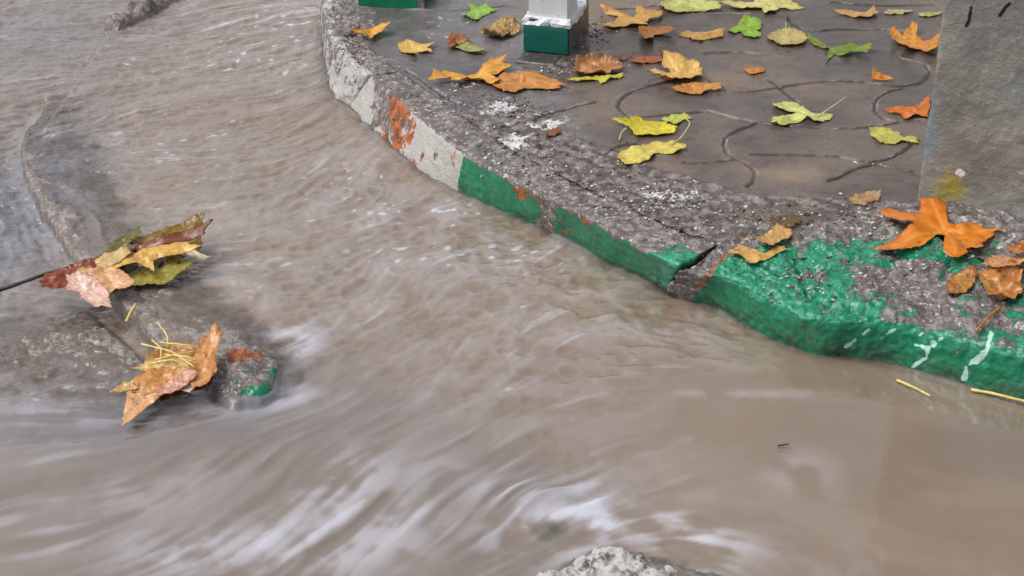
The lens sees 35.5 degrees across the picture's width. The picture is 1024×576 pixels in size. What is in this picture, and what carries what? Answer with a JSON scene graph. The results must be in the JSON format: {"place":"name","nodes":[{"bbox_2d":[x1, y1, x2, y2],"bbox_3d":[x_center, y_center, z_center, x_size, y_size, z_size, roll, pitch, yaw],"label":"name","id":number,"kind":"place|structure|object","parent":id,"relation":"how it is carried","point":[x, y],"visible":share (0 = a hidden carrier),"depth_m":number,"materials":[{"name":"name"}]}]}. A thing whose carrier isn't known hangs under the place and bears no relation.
{"place":"outdoors","nodes":[
{"label":"outdoors","id":0,"kind":"place"},
{"bbox_2d":[21,111,703,575],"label":"road","id":1,"kind":"structure","parent":0,"point":[99,323],"depth_m":2.94,"materials":[{"name":"grey asphalt"}]},
{"bbox_2d":[22,105,300,396],"bbox_3d":[-0.698,-0.092,2.976,0.303,0.102,1.461,-13,31,-22],"label":"kerb stone","id":2,"kind":"object","parent":1,"relation":"on","point":[192,328],"visible":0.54,"depth_m":2.71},
{"bbox_2d":[66,270,111,307],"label":"fallen leaf","id":3,"kind":"object","parent":2,"relation":"on","point":[89,289],"visible":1,"depth_m":2.65,"materials":[{"name":"pink plant"}]},
{"bbox_2d":[86,266,135,293],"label":"fallen leaf","id":4,"kind":"object","parent":3,"relation":"on","point":[111,279],"visible":1,"depth_m":2.67,"materials":[{"name":"brown plant"}]},
{"bbox_2d":[113,254,185,292],"bbox_3d":[-0.662,-0.027,2.732,0.202,0.040,0.095,0,28,0],"label":"fallen leaf","id":5,"kind":"object","parent":2,"relation":"on","point":[128,268],"visible":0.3,"depth_m":2.75,"materials":[{"name":"plant"}]},
{"bbox_2d":[39,257,96,288],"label":"fallen leaf","id":6,"kind":"object","parent":5,"relation":"on","point":[55,279],"visible":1,"depth_m":2.69,"materials":[{"name":"red plant"}]},
{"bbox_2d":[70,246,130,274],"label":"fallen leaf","id":7,"kind":"object","parent":6,"relation":"on","point":[110,259],"visible":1,"depth_m":2.72,"materials":[{"name":"beige plant"}]},
{"bbox_2d":[65,219,212,267],"bbox_3d":[-0.642,-0.078,2.751,0.260,0.048,0.042,-12,31,-22],"label":"fallen leaf","id":8,"kind":"object","parent":5,"relation":"on","point":[181,236],"visible":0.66,"depth_m":2.78,"materials":[{"name":"brown plant"}]},
{"bbox_2d":[128,255,193,285],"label":"fallen leaf","id":9,"kind":"object","parent":2,"relation":"on","point":[170,269],"visible":0.9,"depth_m":2.73,"materials":[{"name":"plant"}]},
{"bbox_2d":[111,242,202,270],"bbox_3d":[-0.617,-0.053,2.720,0.176,0.026,0.065,-17,33,-29],"label":"fallen leaf","id":10,"kind":"object","parent":9,"relation":"on","point":[145,257],"visible":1,"depth_m":2.73,"materials":[{"name":"yellow plant"}]},
{"bbox_2d":[186,250,210,260],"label":"fallen leaf","id":11,"kind":"object","parent":2,"relation":"on","point":[195,254],"visible":0.87,"depth_m":2.76,"materials":[{"name":"beige plant"}]},
{"bbox_2d":[207,345,281,409],"bbox_3d":[-0.412,0.167,2.479,0.172,0.118,0.240,0,28,0],"label":"concrete chunk","id":12,"kind":"object","parent":2,"relation":"on","point":[252,376],"visible":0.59,"depth_m":2.44,"materials":[{"name":"grey concrete"}]},
{"bbox_2d":[319,0,405,108],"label":"kerb block","id":13,"kind":"structure","parent":1,"relation":"on","point":[343,84],"depth_m":3.56,"materials":[{"name":"paint"}]},
{"bbox_2d":[347,24,360,34],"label":"fallen leaf","id":14,"kind":"object","parent":13,"relation":"on","point":[351,32],"visible":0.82,"depth_m":3.62,"materials":[{"name":"brown plant"}]},
{"bbox_2d":[351,22,390,38],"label":"fallen leaf","id":15,"kind":"object","parent":13,"relation":"on","point":[373,31],"visible":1,"depth_m":3.60,"materials":[{"name":"orange plant"}]},
{"bbox_2d":[327,6,1008,305],"bbox_3d":[0.212,-0.315,3.177,0.702,0.070,1.840,-15,32,-26],"label":"loose grit","id":16,"kind":"object","parent":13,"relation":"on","point":[667,200],"visible":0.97,"depth_m":2.83,"materials":[{"name":"grey gravel"}]},
{"bbox_2d":[349,71,492,193],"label":"kerb block","id":17,"kind":"structure","parent":1,"relation":"on","point":[418,143],"depth_m":3.21,"materials":[{"name":"paint"}]},
{"bbox_2d":[457,137,718,292],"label":"kerb block","id":18,"kind":"structure","parent":1,"relation":"on","point":[657,262],"depth_m":2.84,"materials":[{"name":"paint"}]},
{"bbox_2d":[666,201,1023,398],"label":"kerb block","id":19,"kind":"structure","parent":1,"relation":"on","point":[909,328],"depth_m":2.56,"materials":[{"name":"paint"}]},
{"bbox_2d":[729,245,787,262],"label":"fallen leaf","id":20,"kind":"object","parent":19,"relation":"on","point":[749,255],"visible":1,"depth_m":2.65,"materials":[{"name":"yellow plant"}]},
{"bbox_2d":[756,223,791,244],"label":"fallen leaf","id":21,"kind":"object","parent":19,"relation":"on","point":[777,233],"visible":1,"depth_m":2.68,"materials":[{"name":"orange plant"}]},
{"bbox_2d":[874,197,1002,256],"bbox_3d":[0.722,-0.100,2.702,0.212,0.023,0.211,6,29,11],"label":"fallen leaf","id":22,"kind":"object","parent":19,"relation":"on","point":[929,220],"visible":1,"depth_m":2.71,"materials":[{"name":"orange plant"}]},
{"bbox_2d":[945,267,978,293],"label":"fallen leaf","id":23,"kind":"object","parent":19,"relation":"on","point":[963,281],"visible":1,"depth_m":2.56,"materials":[{"name":"brown plant"}]},
{"bbox_2d":[975,259,1022,332],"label":"fallen leaf","id":24,"kind":"object","parent":19,"relation":"on","point":[1001,283],"visible":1,"depth_m":2.56,"materials":[{"name":"orange plant"}]},
{"bbox_2d":[981,255,1023,266],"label":"fallen leaf","id":25,"kind":"object","parent":19,"relation":"on","point":[995,261],"visible":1,"depth_m":2.60,"materials":[{"name":"brown plant"}]},
{"bbox_2d":[1006,240,1023,253],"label":"fallen leaf","id":26,"kind":"object","parent":19,"relation":"on","point":[1018,247],"visible":1,"depth_m":2.61,"materials":[{"name":"orange plant"}]},
{"bbox_2d":[0,0,1023,575],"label":"flood water","id":27,"kind":"structure","parent":0,"point":[478,388],"depth_m":2.42,"materials":[{"name":"brown liquid"}]},
{"bbox_2d":[0,248,136,291],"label":"twig","id":28,"kind":"object","parent":27,"relation":"on","point":[13,285],"visible":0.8,"depth_m":2.69,"materials":[{"name":"black wood"}]},
{"bbox_2d":[0,311,153,397],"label":"concrete slab","id":29,"kind":"structure","parent":27,"relation":"in","point":[44,349],"depth_m":2.55,"materials":[{"name":"concrete"}]},
{"bbox_2d":[125,303,135,322],"bbox_3d":[-0.623,0.041,2.612,0.009,0.008,0.052,0,28,0],"label":"straw","id":30,"kind":"object","parent":29,"relation":"on","point":[129,314],"visible":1,"depth_m":2.61,"materials":[{"name":"yellow plant"}]},
{"bbox_2d":[104,226,140,252],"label":"fallen leaf","id":31,"kind":"object","parent":27,"relation":"on","point":[117,244],"visible":0.76,"depth_m":2.79,"materials":[{"name":"green plant"}]},
{"bbox_2d":[109,379,147,392],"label":"fallen leaf","id":32,"kind":"object","parent":27,"relation":"on","point":[126,386],"visible":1,"depth_m":2.39,"materials":[{"name":"brown plant"}]},
{"bbox_2d":[104,0,178,33],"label":"dark rock","id":33,"kind":"object","parent":27,"relation":"in","point":[142,9],"visible":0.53,"depth_m":3.97,"materials":[{"name":"stone"}]},
{"bbox_2d":[121,386,163,425],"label":"fallen leaf","id":34,"kind":"object","parent":27,"relation":"on","point":[136,404],"visible":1,"depth_m":2.37,"materials":[{"name":"brown plant"}]},
{"bbox_2d":[123,229,183,247],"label":"fallen leaf","id":35,"kind":"object","parent":27,"relation":"on","point":[134,243],"visible":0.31,"depth_m":2.81,"materials":[{"name":"brown plant"}]},
{"bbox_2d":[129,213,204,250],"bbox_3d":[-0.604,-0.097,2.810,0.128,0.034,0.097,0,28,0],"label":"fallen leaf","id":36,"kind":"object","parent":27,"relation":"on","point":[194,221],"visible":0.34,"depth_m":2.82,"materials":[{"name":"yellow plant"}]},
{"bbox_2d":[145,340,196,360],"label":"fallen leaf","id":37,"kind":"object","parent":27,"relation":"on","point":[153,355],"visible":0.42,"depth_m":2.48,"materials":[{"name":"brown plant"}]},
{"bbox_2d":[151,339,161,360],"bbox_3d":[-0.543,0.094,2.454,0.009,0.012,0.079,-10,30,-18],"label":"straw","id":38,"kind":"object","parent":37,"relation":"on","point":[153,341],"visible":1,"depth_m":2.45,"materials":[{"name":"yellow plant"}]},
{"bbox_2d":[156,322,168,347],"bbox_3d":[-0.548,0.072,2.520,0.007,0.012,0.092,-11,30,-19],"label":"straw","id":39,"kind":"object","parent":37,"relation":"on","point":[160,326],"visible":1,"depth_m":2.51,"materials":[{"name":"yellow plant"}]},
{"bbox_2d":[141,343,194,367],"bbox_3d":[-0.522,0.100,2.434,0.124,0.012,0.007,21,35,33],"label":"straw","id":40,"kind":"object","parent":37,"relation":"on","point":[143,344],"visible":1,"depth_m":2.43,"materials":[{"name":"yellow plant"}]},
{"bbox_2d":[159,342,196,347],"bbox_3d":[-0.513,0.088,2.465,0.071,0.012,0.010,9,30,16],"label":"straw","id":41,"kind":"object","parent":37,"relation":"on","point":[177,344],"visible":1,"depth_m":2.46,"materials":[{"name":"yellow plant"}]},
{"bbox_2d":[158,376,215,400],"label":"fallen leaf","id":42,"kind":"object","parent":27,"relation":"on","point":[166,396],"visible":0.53,"depth_m":2.40,"materials":[{"name":"brown plant"}]},
{"bbox_2d":[131,353,208,394],"bbox_3d":[-0.513,0.130,2.411,0.124,0.028,0.051,-9,30,-16],"label":"fallen leaf","id":43,"kind":"object","parent":42,"relation":"on","point":[159,376],"visible":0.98,"depth_m":2.41,"materials":[{"name":"orange plant"}]},
{"bbox_2d":[130,356,191,371],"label":"fallen leaf","id":44,"kind":"object","parent":43,"relation":"on","point":[145,366],"visible":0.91,"depth_m":2.43,"materials":[{"name":"yellow plant"}]},
{"bbox_2d":[154,351,193,360],"bbox_3d":[-0.513,0.103,2.432,0.060,0.012,0.010,-8,29,-14],"label":"straw","id":45,"kind":"object","parent":44,"relation":"on","point":[156,359],"visible":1,"depth_m":2.43,"materials":[{"name":"yellow plant"}]},
{"bbox_2d":[165,354,195,360],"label":"straw","id":46,"kind":"object","parent":44,"relation":"on","point":[181,356],"visible":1,"depth_m":2.42,"materials":[{"name":"yellow plant"}]},
{"bbox_2d":[149,359,189,366],"bbox_3d":[-0.515,0.113,2.409,0.067,0.012,0.008,6,29,12],"label":"straw","id":47,"kind":"object","parent":43,"relation":"on","point":[151,363],"visible":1,"depth_m":2.41,"materials":[{"name":"yellow plant"}]},
{"bbox_2d":[154,368,196,393],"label":"fallen leaf","id":48,"kind":"object","parent":42,"relation":"on","point":[180,381],"visible":1,"depth_m":2.39,"materials":[{"name":"plant"}]},
{"bbox_2d":[181,383,194,392],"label":"fallen leaf","id":49,"kind":"object","parent":42,"relation":"on","point":[189,388],"visible":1,"depth_m":2.39,"materials":[{"name":"beige plant"}]},
{"bbox_2d":[187,323,223,386],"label":"fallen leaf","id":50,"kind":"object","parent":42,"relation":"on","point":[208,344],"visible":1,"depth_m":2.44,"materials":[{"name":"brown plant"}]},
{"bbox_2d":[536,546,702,575],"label":"painted rock","id":51,"kind":"object","parent":27,"relation":"in","point":[611,561],"visible":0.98,"depth_m":2.02,"materials":[{"name":"stone"}]},
{"bbox_2d":[896,379,930,396],"bbox_3d":[0.613,0.152,2.439,0.006,0.008,0.066,-20,34,-32],"label":"straw","id":52,"kind":"object","parent":27,"relation":"on","point":[911,386],"visible":1,"depth_m":2.44,"materials":[{"name":"yellow plant"}]},
{"bbox_2d":[971,388,1023,401],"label":"straw","id":53,"kind":"object","parent":27,"relation":"on","point":[995,394],"visible":1,"depth_m":2.42,"materials":[{"name":"yellow plant"}]},
{"bbox_2d":[353,0,1023,266],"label":"pavement","id":54,"kind":"structure","parent":0,"point":[739,149],"depth_m":3.25,"materials":[{"name":"grey concrete"}]},
{"bbox_2d":[358,0,424,8],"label":"kerb block","id":55,"kind":"structure","parent":54,"relation":"on","point":[397,3],"depth_m":3.77,"materials":[{"name":"paint"}]},
{"bbox_2d":[397,39,436,53],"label":"fallen leaf","id":56,"kind":"object","parent":54,"relation":"on","point":[408,46],"visible":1,"depth_m":3.52,"materials":[{"name":"yellow plant"}]},
{"bbox_2d":[447,33,468,47],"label":"fallen leaf","id":57,"kind":"object","parent":54,"relation":"on","point":[453,39],"visible":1,"depth_m":3.56,"materials":[{"name":"brown plant"}]},
{"bbox_2d":[428,53,511,83],"bbox_3d":[-0.068,-0.450,3.361,0.223,0.021,0.123,-19,34,-31],"label":"fallen leaf","id":58,"kind":"object","parent":54,"relation":"on","point":[489,70],"visible":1,"depth_m":3.37,"materials":[{"name":"orange plant"}]},
{"bbox_2d":[455,40,484,51],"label":"fallen leaf","id":59,"kind":"object","parent":54,"relation":"on","point":[465,45],"visible":1,"depth_m":3.52,"materials":[{"name":"plant"}]},
{"bbox_2d":[461,3,497,19],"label":"fallen leaf","id":60,"kind":"object","parent":54,"relation":"on","point":[475,12],"visible":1,"depth_m":3.74,"materials":[{"name":"green plant"}]},
{"bbox_2d":[480,15,520,37],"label":"fallen leaf","id":61,"kind":"object","parent":54,"relation":"on","point":[506,25],"visible":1,"depth_m":3.62,"materials":[{"name":"brown plant"}]},
{"bbox_2d":[493,70,567,91],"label":"fallen leaf","id":62,"kind":"object","parent":54,"relation":"on","point":[516,81],"visible":1,"depth_m":3.33,"materials":[{"name":"orange plant"}]},
{"bbox_2d":[515,0,588,65],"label":"metal post","id":63,"kind":"object","parent":54,"relation":"on","point":[557,26],"visible":0.99,"depth_m":3.48,"materials":[{"name":"metal"}]},
{"bbox_2d":[544,127,560,135],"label":"fallen leaf","id":64,"kind":"object","parent":54,"relation":"on","point":[553,131],"visible":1,"depth_m":3.10,"materials":[{"name":"brown plant"}]},
{"bbox_2d":[565,72,623,82],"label":"fallen leaf","id":65,"kind":"object","parent":54,"relation":"on","point":[603,78],"visible":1,"depth_m":3.36,"materials":[{"name":"yellow plant"}]},
{"bbox_2d":[573,52,623,74],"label":"fallen leaf","id":66,"kind":"object","parent":54,"relation":"on","point":[592,63],"visible":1,"depth_m":3.42,"materials":[{"name":"brown plant"}]},
{"bbox_2d":[614,52,633,59],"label":"fallen leaf","id":67,"kind":"object","parent":54,"relation":"on","point":[625,56],"visible":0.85,"depth_m":3.48,"materials":[{"name":"plant"}]},
{"bbox_2d":[600,4,662,26],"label":"fallen leaf","id":68,"kind":"object","parent":54,"relation":"on","point":[643,15],"visible":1,"depth_m":3.71,"materials":[{"name":"plant"}]},
{"bbox_2d":[609,116,677,139],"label":"fallen leaf","id":69,"kind":"object","parent":54,"relation":"on","point":[637,125],"visible":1,"depth_m":3.13,"materials":[{"name":"yellow plant"}]},
{"bbox_2d":[629,45,662,62],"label":"fallen leaf","id":70,"kind":"object","parent":54,"relation":"on","point":[651,59],"visible":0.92,"depth_m":3.46,"materials":[{"name":"brown plant"}]},
{"bbox_2d":[617,119,689,163],"bbox_3d":[0.284,-0.273,3.041,0.231,0.019,0.081,-23,36,-36],"label":"fallen leaf","id":71,"kind":"object","parent":54,"relation":"on","point":[638,154],"visible":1,"depth_m":3.03,"materials":[{"name":"yellow plant"}]},
{"bbox_2d":[638,25,676,38],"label":"fallen leaf","id":72,"kind":"object","parent":54,"relation":"on","point":[645,32],"visible":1,"depth_m":3.61,"materials":[{"name":"brown plant"}]},
{"bbox_2d":[639,50,703,79],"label":"fallen leaf","id":73,"kind":"object","parent":54,"relation":"on","point":[678,65],"visible":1,"depth_m":3.40,"materials":[{"name":"yellow plant"}]},
{"bbox_2d":[661,112,692,123],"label":"fallen leaf","id":74,"kind":"object","parent":54,"relation":"on","point":[675,118],"visible":1,"depth_m":3.17,"materials":[{"name":"yellow plant"}]},
{"bbox_2d":[658,0,721,11],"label":"fallen leaf","id":75,"kind":"object","parent":54,"relation":"on","point":[688,5],"visible":1,"depth_m":3.78,"materials":[{"name":"yellow plant"}]},
{"bbox_2d":[671,82,721,94],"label":"fallen leaf","id":76,"kind":"object","parent":54,"relation":"on","point":[695,88],"visible":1,"depth_m":3.31,"materials":[{"name":"orange plant"}]},
{"bbox_2d":[678,28,724,40],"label":"fallen leaf","id":77,"kind":"object","parent":54,"relation":"on","point":[703,36],"visible":1,"depth_m":3.60,"materials":[{"name":"orange plant"}]},
{"bbox_2d":[728,15,762,37],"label":"fallen leaf","id":78,"kind":"object","parent":54,"relation":"on","point":[749,25],"visible":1,"depth_m":3.64,"materials":[{"name":"green plant"}]},
{"bbox_2d":[745,67,764,73],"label":"fallen leaf","id":79,"kind":"object","parent":54,"relation":"on","point":[752,70],"visible":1,"depth_m":3.41,"materials":[{"name":"orange plant"}]},
{"bbox_2d":[718,0,804,12],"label":"fallen leaf","id":80,"kind":"object","parent":54,"relation":"on","point":[769,5],"visible":1,"depth_m":3.78,"materials":[{"name":"yellow plant"}]},
{"bbox_2d":[771,213,801,227],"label":"fallen leaf","id":81,"kind":"object","parent":54,"relation":"on","point":[792,219],"visible":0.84,"depth_m":2.76,"materials":[{"name":"brown plant"}]},
{"bbox_2d":[767,22,808,44],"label":"fallen leaf","id":82,"kind":"object","parent":54,"relation":"on","point":[786,35],"visible":1,"depth_m":3.59,"materials":[{"name":"yellow plant"}]},
{"bbox_2d":[771,96,846,124],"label":"fallen leaf","id":83,"kind":"object","parent":54,"relation":"on","point":[801,113],"visible":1,"depth_m":3.18,"materials":[{"name":"yellow plant"}]},
{"bbox_2d":[805,30,873,59],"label":"fallen leaf","id":84,"kind":"object","parent":54,"relation":"on","point":[844,49],"visible":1,"depth_m":3.51,"materials":[{"name":"green plant"}]},
{"bbox_2d":[834,5,878,16],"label":"fallen leaf","id":85,"kind":"object","parent":54,"relation":"on","point":[868,13],"visible":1,"depth_m":3.73,"materials":[{"name":"orange plant"}]},
{"bbox_2d":[849,189,881,205],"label":"fallen leaf","id":86,"kind":"object","parent":54,"relation":"on","point":[863,199],"visible":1,"depth_m":2.84,"materials":[{"name":"brown plant"}]},
{"bbox_2d":[872,66,894,80],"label":"fallen leaf","id":87,"kind":"object","parent":54,"relation":"on","point":[876,75],"visible":1,"depth_m":3.36,"materials":[{"name":"orange plant"}]},
{"bbox_2d":[869,126,918,144],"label":"fallen leaf","id":88,"kind":"object","parent":54,"relation":"on","point":[882,134],"visible":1,"depth_m":3.08,"materials":[{"name":"yellow plant"}]},
{"bbox_2d":[884,9,913,13],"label":"fallen leaf","id":89,"kind":"object","parent":54,"relation":"on","point":[895,11],"visible":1,"depth_m":3.74,"materials":[{"name":"brown plant"}]},
{"bbox_2d":[884,95,930,118],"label":"fallen leaf","id":90,"kind":"object","parent":54,"relation":"on","point":[922,108],"visible":1,"depth_m":3.20,"materials":[{"name":"orange plant"}]},
{"bbox_2d":[890,21,939,51],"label":"fallen leaf","id":91,"kind":"object","parent":54,"relation":"on","point":[910,38],"visible":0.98,"depth_m":3.56,"materials":[{"name":"orange plant"}]},
{"bbox_2d":[918,11,942,16],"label":"fallen leaf","id":92,"kind":"object","parent":54,"relation":"on","point":[928,14],"visible":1,"depth_m":3.73,"materials":[{"name":"yellow plant"}]},
{"bbox_2d":[917,0,1023,220],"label":"concrete pillar","id":93,"kind":"structure","parent":54,"relation":"on","point":[973,156],"depth_m":2.71,"materials":[{"name":"grey concrete"}]}
]}

